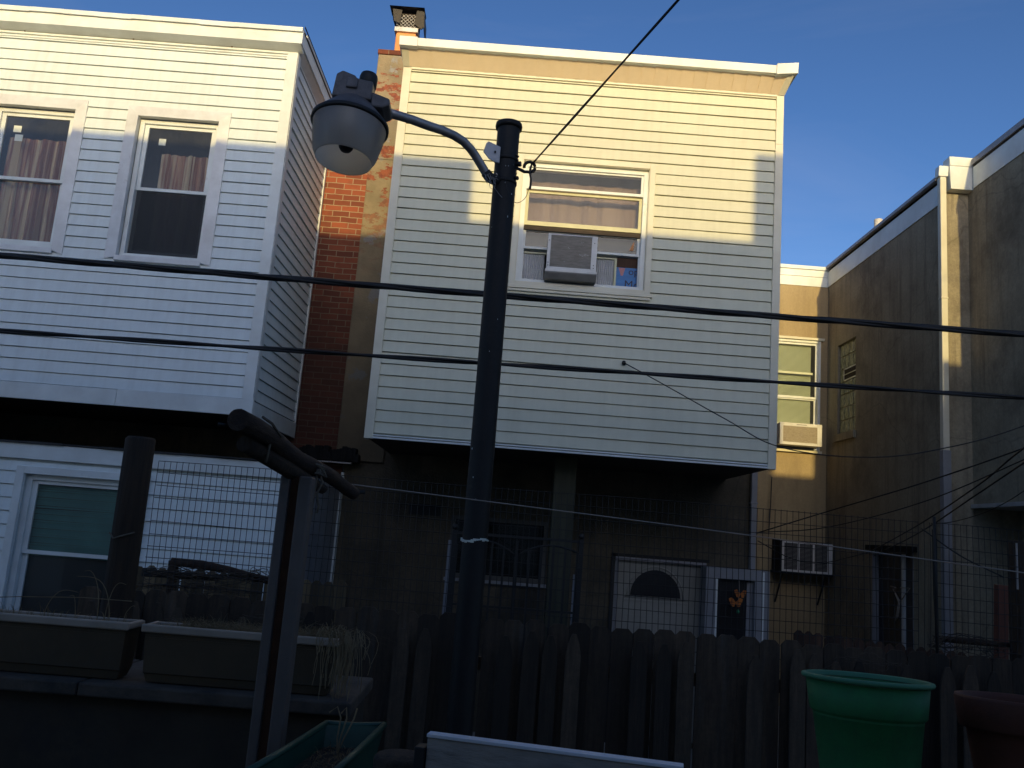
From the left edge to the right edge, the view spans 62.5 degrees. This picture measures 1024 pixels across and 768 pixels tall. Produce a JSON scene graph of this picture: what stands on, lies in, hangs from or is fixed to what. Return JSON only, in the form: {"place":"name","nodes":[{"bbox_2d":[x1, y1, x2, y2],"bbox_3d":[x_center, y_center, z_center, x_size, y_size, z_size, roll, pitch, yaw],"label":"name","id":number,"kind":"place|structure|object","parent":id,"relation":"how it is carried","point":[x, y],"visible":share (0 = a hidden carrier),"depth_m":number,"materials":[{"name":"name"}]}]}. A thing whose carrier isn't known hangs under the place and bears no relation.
{"place":"outdoors","nodes":[
{"label":"outdoors","id":0,"kind":"place"},
{"bbox_2d":[0,570,131,621],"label":"dry grass","id":1,"kind":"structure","parent":0,"point":[98,598],"depth_m":3.47,"materials":[{"name":"beige plant"}]},
{"bbox_2d":[0,4,367,616],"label":"row house","id":2,"kind":"structure","parent":0,"point":[161,140],"depth_m":8.99,"materials":[{"name":"white plastic"}]},
{"bbox_2d":[0,94,88,254],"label":"window","id":3,"kind":"structure","parent":2,"relation":"in","point":[38,178],"depth_m":9.09,"materials":[{"name":"white glass"}]},
{"bbox_2d":[0,465,151,616],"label":"window","id":4,"kind":"structure","parent":2,"relation":"in","point":[37,569],"depth_m":7.81,"materials":[{"name":"white glass"}]},
{"bbox_2d":[104,105,231,266],"bbox_3d":[-3.640,-2.087,9.064,1.108,1.735,0.296,4,-10,0],"label":"window","id":5,"kind":"structure","parent":2,"relation":"in","point":[173,222],"depth_m":8.99,"materials":[{"name":"white glass"}]},
{"bbox_2d":[247,720,386,767],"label":"trough planter","id":6,"kind":"object","parent":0,"point":[363,739],"visible":0.99,"depth_m":2.76,"materials":[{"name":"teal plastic"}]},
{"bbox_2d":[301,706,357,767],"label":"weeds","id":7,"kind":"object","parent":6,"relation":"in","point":[337,745],"visible":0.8,"depth_m":2.81,"materials":[{"name":"brown plant"}]},
{"bbox_2d":[373,749,413,767],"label":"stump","id":8,"kind":"object","parent":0,"point":[395,758],"visible":0.8,"depth_m":2.43,"materials":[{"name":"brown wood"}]},
{"bbox_2d":[442,540,451,613],"bbox_3d":[-0.657,2.551,7.816,0.055,2.180,0.050,4,-10,0],"label":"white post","id":9,"kind":"object","parent":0,"point":[447,573],"visible":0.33,"depth_m":7.92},
{"bbox_2d":[0,0,1023,266],"label":"sky","id":10,"kind":"structure","parent":0,"point":[882,93],"materials":[{"name":"blue"}]},
{"bbox_2d":[413,731,683,767],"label":"garden bench","id":11,"kind":"object","parent":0,"point":[442,750],"visible":1,"depth_m":2.28,"materials":[{"name":"metal"}]},
{"bbox_2d":[570,574,574,624],"bbox_3d":[0.518,2.755,7.789,0.030,1.950,0.040,4,-10,0],"label":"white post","id":12,"kind":"object","parent":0,"point":[572,598],"visible":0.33,"depth_m":7.90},
{"bbox_2d":[472,714,778,767],"bbox_3d":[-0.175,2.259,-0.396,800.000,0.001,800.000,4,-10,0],"label":"ground","id":13,"kind":"structure","parent":0,"point":[473,733],"depth_m":9.58,"materials":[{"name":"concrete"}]},
{"bbox_2d":[136,557,268,597],"bbox_3d":[-2.266,1.808,6.158,1.147,1.025,0.126,4,-10,0],"label":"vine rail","id":14,"kind":"object","parent":13,"relation":"on","point":[201,567],"visible":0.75,"depth_m":6.20,"materials":[{"name":"brown wood"}]},
{"bbox_2d":[141,567,223,580],"bbox_3d":[-2.466,1.430,6.335,0.560,0.063,0.170,4,-10,0],"label":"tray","id":15,"kind":"object","parent":14,"relation":"attached to","point":[146,574],"visible":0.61,"depth_m":6.25,"materials":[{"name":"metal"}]},
{"bbox_2d":[136,565,346,632],"bbox_3d":[-2.357,2.435,6.942,1.850,1.749,0.078,4,-10,0],"label":"board fence","id":16,"kind":"object","parent":13,"relation":"on","point":[320,594],"visible":0.03,"depth_m":7.04,"materials":[{"name":"brown wood"}]},
{"bbox_2d":[446,524,584,721],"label":"iron gate","id":17,"kind":"structure","parent":13,"relation":"on","point":[577,584],"depth_m":7.80,"materials":[{"name":"black metal"}]},
{"bbox_2d":[76,586,1023,767],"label":"picket fence","id":18,"kind":"object","parent":13,"relation":"on","point":[740,686],"visible":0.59,"depth_m":5.75,"materials":[{"name":"brown wood"}]},
{"bbox_2d":[141,461,1023,671],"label":"wire fence","id":19,"kind":"object","parent":18,"relation":"attached to","point":[935,576],"visible":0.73,"depth_m":6.00,"materials":[{"name":"metal"}]},
{"bbox_2d":[544,456,577,645],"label":"wooden column","id":20,"kind":"structure","parent":13,"relation":"on","point":[565,474],"depth_m":8.78,"materials":[{"name":"brown wood"}]},
{"bbox_2d":[332,5,798,748],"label":"row house","id":21,"kind":"structure","parent":13,"relation":"on","point":[666,173],"depth_m":9.07,"materials":[{"name":"beige plastic"}]},
{"bbox_2d":[443,515,548,587],"bbox_3d":[-0.172,2.001,10.126,1.230,0.770,0.160,4,-10,0],"label":"window","id":22,"kind":"structure","parent":21,"relation":"in","point":[522,570],"depth_m":10.16,"materials":[{"name":"black glass"}]},
{"bbox_2d":[522,233,616,285],"bbox_3d":[0.581,-1.287,8.842,1.054,0.491,0.275,4,-10,0],"label":"air conditioner","id":23,"kind":"object","parent":21,"relation":"attached to","point":[572,259],"visible":0.92,"depth_m":8.75,"materials":[{"name":"metal"}]},
{"bbox_2d":[507,154,655,300],"bbox_3d":[0.749,-1.641,9.056,1.530,1.515,0.338,4,-10,0],"label":"window","id":24,"kind":"structure","parent":21,"relation":"in","point":[622,219],"depth_m":9.04,"materials":[{"name":"white glass"}]},
{"bbox_2d":[615,258,637,286],"bbox_3d":[1.230,-1.158,8.983,0.252,0.355,0.048,4,-10,0],"label":"printed box","id":25,"kind":"object","parent":24,"relation":"in","point":[626,271],"visible":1,"depth_m":8.96,"materials":[{"name":"blue cardboard"}]},
{"bbox_2d":[604,553,709,742],"bbox_3d":[1.697,3.122,9.944,1.170,2.150,0.115,4,-10,0],"label":"door","id":26,"kind":"structure","parent":21,"relation":"in","point":[629,566],"depth_m":10.06,"materials":[{"name":"metal"}]},
{"bbox_2d":[698,566,769,642],"bbox_3d":[2.550,3.184,9.766,0.740,2.055,0.305,4,-10,0],"label":"side door","id":27,"kind":"structure","parent":21,"relation":"in","point":[762,600],"depth_m":9.79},
{"bbox_2d":[729,584,746,612],"bbox_3d":[2.602,2.444,9.727,0.203,0.395,0.036,4,-10,0],"label":"hanging ornament","id":28,"kind":"object","parent":21,"relation":"hanging from","point":[731,600],"visible":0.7,"depth_m":9.72,"materials":[{"name":"orange plant"}]},
{"bbox_2d":[758,541,868,563],"bbox_3d":[3.865,2.146,10.600,2.219,0.227,0.093,11,-12,-32],"label":"drop wire","id":29,"kind":"object","parent":21,"relation":"attached to","point":[809,562],"visible":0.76,"depth_m":10.53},
{"bbox_2d":[759,448,1021,532],"bbox_3d":[3.946,0.887,7.908,0.296,1.177,4.986,8,-10,-19],"label":"drop wire","id":30,"kind":"object","parent":21,"relation":"attached to","point":[900,489],"visible":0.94,"depth_m":8.39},
{"bbox_2d":[761,459,1023,532],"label":"drop wire","id":31,"kind":"object","parent":21,"relation":"attached to","point":[910,505],"visible":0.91,"depth_m":8.24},
{"bbox_2d":[755,118,1023,701],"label":"stucco house","id":32,"kind":"structure","parent":13,"relation":"on","point":[945,246],"depth_m":10.80,"materials":[{"name":"concrete"}]},
{"bbox_2d":[0,252,1023,336],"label":"overhead cable","id":33,"kind":"object","parent":32,"relation":"attached to","point":[512,296],"visible":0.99,"depth_m":6.81,"materials":[{"name":"black rubber"}]},
{"bbox_2d":[0,328,1023,399],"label":"overhead cable","id":34,"kind":"object","parent":32,"relation":"attached to","point":[519,365],"visible":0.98,"depth_m":6.71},
{"bbox_2d":[769,477,771,528],"bbox_3d":[4.074,1.916,13.316,0.045,0.905,0.015,4,-10,0],"label":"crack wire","id":35,"kind":"object","parent":32,"relation":"attached to","point":[770,502],"visible":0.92,"depth_m":13.32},
{"bbox_2d":[777,422,821,448],"bbox_3d":[4.519,0.813,13.475,0.750,0.370,0.398,4,-10,0],"label":"air conditioner","id":36,"kind":"object","parent":32,"relation":"attached to","point":[799,435],"visible":0.95,"depth_m":13.29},
{"bbox_2d":[776,335,824,453],"bbox_3d":[4.570,0.166,13.739,0.970,1.900,0.180,4,-10,0],"label":"window","id":37,"kind":"structure","parent":32,"relation":"in","point":[798,342],"depth_m":13.83,"materials":[{"name":"white glass"}]},
{"bbox_2d":[770,539,832,604],"bbox_3d":[4.467,2.915,13.035,0.830,0.958,0.420,4,-10,0],"label":"air conditioner","id":38,"kind":"object","parent":32,"relation":"attached to","point":[801,558],"visible":0.79,"depth_m":12.90,"materials":[{"name":"metal"}]},
{"bbox_2d":[833,338,855,442],"bbox_3d":[5.160,0.098,12.976,0.140,1.540,0.760,4,-10,0],"label":"glass block window","id":39,"kind":"structure","parent":32,"relation":"in","point":[848,350],"depth_m":12.96,"materials":[{"name":"glass"}]},
{"bbox_2d":[874,218,882,226],"bbox_3d":[6.590,-2.259,15.191,0.144,1.470,0.144,4,-10,0],"label":"vent pipe","id":40,"kind":"object","parent":32,"relation":"on","point":[877,221],"visible":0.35,"depth_m":15.25,"materials":[{"name":"plastic"}]},
{"bbox_2d":[865,545,916,648],"bbox_3d":[4.891,3.344,10.819,0.170,2.500,1.350,4,-10,0],"label":"doorway","id":41,"kind":"structure","parent":32,"relation":"in","point":[889,562],"depth_m":11.07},
{"bbox_2d":[890,586,909,620],"bbox_3d":[4.928,2.800,10.718,0.035,0.448,0.536,4,-10,0],"label":"door ornament","id":42,"kind":"object","parent":32,"relation":"attached to","point":[898,608],"depth_m":10.75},
{"bbox_2d":[871,447,1023,550],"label":"drop wire","id":43,"kind":"object","parent":32,"relation":"attached to","point":[1001,466],"visible":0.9,"depth_m":8.27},
{"bbox_2d":[874,462,1023,555],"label":"drop wire","id":44,"kind":"object","parent":32,"relation":"attached to","point":[1003,476],"visible":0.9,"depth_m":8.07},
{"bbox_2d":[921,528,1002,577],"bbox_3d":[3.617,1.354,6.810,0.016,0.356,0.692,10,-11,-29],"label":"drop wire","id":45,"kind":"object","parent":32,"relation":"attached to","point":[959,554],"visible":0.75,"depth_m":6.82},
{"bbox_2d":[931,491,1023,523],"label":"drop wire","id":46,"kind":"object","parent":32,"relation":"attached to","point":[983,512],"visible":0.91,"depth_m":9.00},
{"bbox_2d":[793,630,992,661],"bbox_3d":[3.487,3.086,7.557,2.103,1.570,0.078,4,-10,0],"label":"board fence","id":47,"kind":"object","parent":13,"relation":"on","point":[885,649],"visible":0.09,"depth_m":7.65,"materials":[{"name":"brown wood"}]},
{"bbox_2d":[993,584,1008,660],"bbox_3d":[3.877,2.706,6.695,0.142,2.181,0.070,4,-10,0],"label":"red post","id":48,"kind":"object","parent":13,"relation":"on","point":[1002,633],"visible":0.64,"depth_m":6.81,"materials":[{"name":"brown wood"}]},
{"bbox_2d":[1007,540,1023,660],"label":"wooden post","id":49,"kind":"object","parent":13,"relation":"on","point":[1014,609],"visible":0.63,"depth_m":6.11,"materials":[{"name":"wood"}]},
{"bbox_2d":[927,633,1012,659],"bbox_3d":[3.312,1.908,6.106,0.625,0.205,0.130,4,-10,0],"label":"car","id":50,"kind":"object","parent":49,"relation":"attached to","point":[996,644],"visible":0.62,"depth_m":6.11,"materials":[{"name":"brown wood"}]},
{"bbox_2d":[801,669,935,767],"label":"flower pot","id":51,"kind":"object","parent":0,"point":[863,721],"visible":1,"depth_m":2.27,"materials":[{"name":"green plastic"}]},
{"bbox_2d":[953,690,1023,767],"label":"flower pot","id":52,"kind":"object","parent":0,"point":[992,723],"visible":1,"depth_m":2.32,"materials":[{"name":"plastic"}]},
{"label":"patio","id":53,"kind":"structure","parent":0,"visible":0},
{"bbox_2d":[99,436,155,618],"bbox_3d":[-1.905,1.159,4.035,0.154,1.822,0.159,4,-10,0],"label":"wooden post","id":54,"kind":"object","parent":53,"relation":"on","point":[126,535],"visible":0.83,"depth_m":4.07,"materials":[{"name":"brown wood"}]},
{"bbox_2d":[0,659,372,767],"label":"garden wall","id":55,"kind":"structure","parent":53,"relation":"on","point":[132,718],"depth_m":3.30,"materials":[{"name":"concrete"}]},
{"bbox_2d":[0,609,144,678],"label":"planter box","id":56,"kind":"object","parent":55,"relation":"on","point":[69,644],"visible":0.94,"depth_m":3.37,"materials":[{"name":"plastic"}]},
{"bbox_2d":[141,621,338,694],"bbox_3d":[-1.093,1.111,3.427,0.790,0.224,0.165,4,-10,0],"label":"planter box","id":57,"kind":"object","parent":55,"relation":"on","point":[176,654],"visible":0.77,"depth_m":3.36,"materials":[{"name":"plastic"}]},
{"bbox_2d":[154,614,386,700],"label":"dry grass","id":58,"kind":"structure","parent":57,"relation":"in","point":[345,639],"depth_m":3.39,"materials":[{"name":"beige plant"}]},
{"bbox_2d":[245,475,315,767],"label":"steel post","id":59,"kind":"object","parent":53,"relation":"on","point":[273,687],"visible":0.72,"depth_m":2.97,"materials":[{"name":"grey metal"}]},
{"bbox_2d":[217,409,364,499],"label":"log beam","id":60,"kind":"structure","parent":59,"relation":"on","point":[287,459],"depth_m":2.83,"materials":[{"name":"brown wood"}]},
{"bbox_2d":[262,416,326,520],"bbox_3d":[-0.781,0.382,2.942,0.057,0.464,0.594,3,-10,8],"label":"rope","id":61,"kind":"object","parent":60,"relation":"hanging from","point":[319,471],"visible":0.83,"depth_m":3.21,"materials":[{"name":"black"}]},
{"bbox_2d":[352,484,1023,572],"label":"clothesline","id":62,"kind":"object","parent":60,"relation":"attached to","point":[686,527],"visible":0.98,"depth_m":4.19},
{"bbox_2d":[446,118,535,735],"bbox_3d":[-0.121,0.306,5.316,0.296,4.210,0.202,4,-10,0],"label":"lamp post","id":63,"kind":"object","parent":53,"relation":"on","point":[464,666],"visible":0.93,"depth_m":5.26,"materials":[{"name":"black metal"}]},
{"bbox_2d":[311,70,501,196],"bbox_3d":[-0.583,-1.536,5.178,1.275,0.618,0.461,8,-11,-21],"label":"street lamp","id":64,"kind":"object","parent":63,"relation":"attached to","point":[349,120],"visible":1,"depth_m":4.98,"materials":[{"name":"metal"}]},
{"bbox_2d":[505,179,528,202],"bbox_3d":[0.029,-1.263,5.497,0.171,0.183,0.014,3,-10,9],"label":"wire loop","id":65,"kind":"object","parent":63,"relation":"hanging from","point":[510,196],"visible":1,"depth_m":5.49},
{"bbox_2d":[529,164,531,188],"bbox_3d":[0.121,-1.358,5.506,0.026,0.182,0.013,4,-10,0],"label":"wire tail","id":66,"kind":"object","parent":63,"relation":"hanging from","point":[530,168],"visible":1,"depth_m":5.50},
{"bbox_2d":[531,0,679,164],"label":"guy wire","id":67,"kind":"object","parent":63,"relation":"attached to","point":[616,69],"visible":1,"depth_m":4.87,"materials":[{"name":"black metal"}]},
{"bbox_3d":[1.148,-0.216,8.660,0.044,0.050,0.043,4,-10,0],"label":"eyelet","id":68,"kind":"object","parent":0,"visible":0},
{"bbox_2d":[625,363,1023,457],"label":"cable","id":69,"kind":"object","parent":68,"relation":"hanging from","point":[824,454],"visible":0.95,"depth_m":7.66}
]}

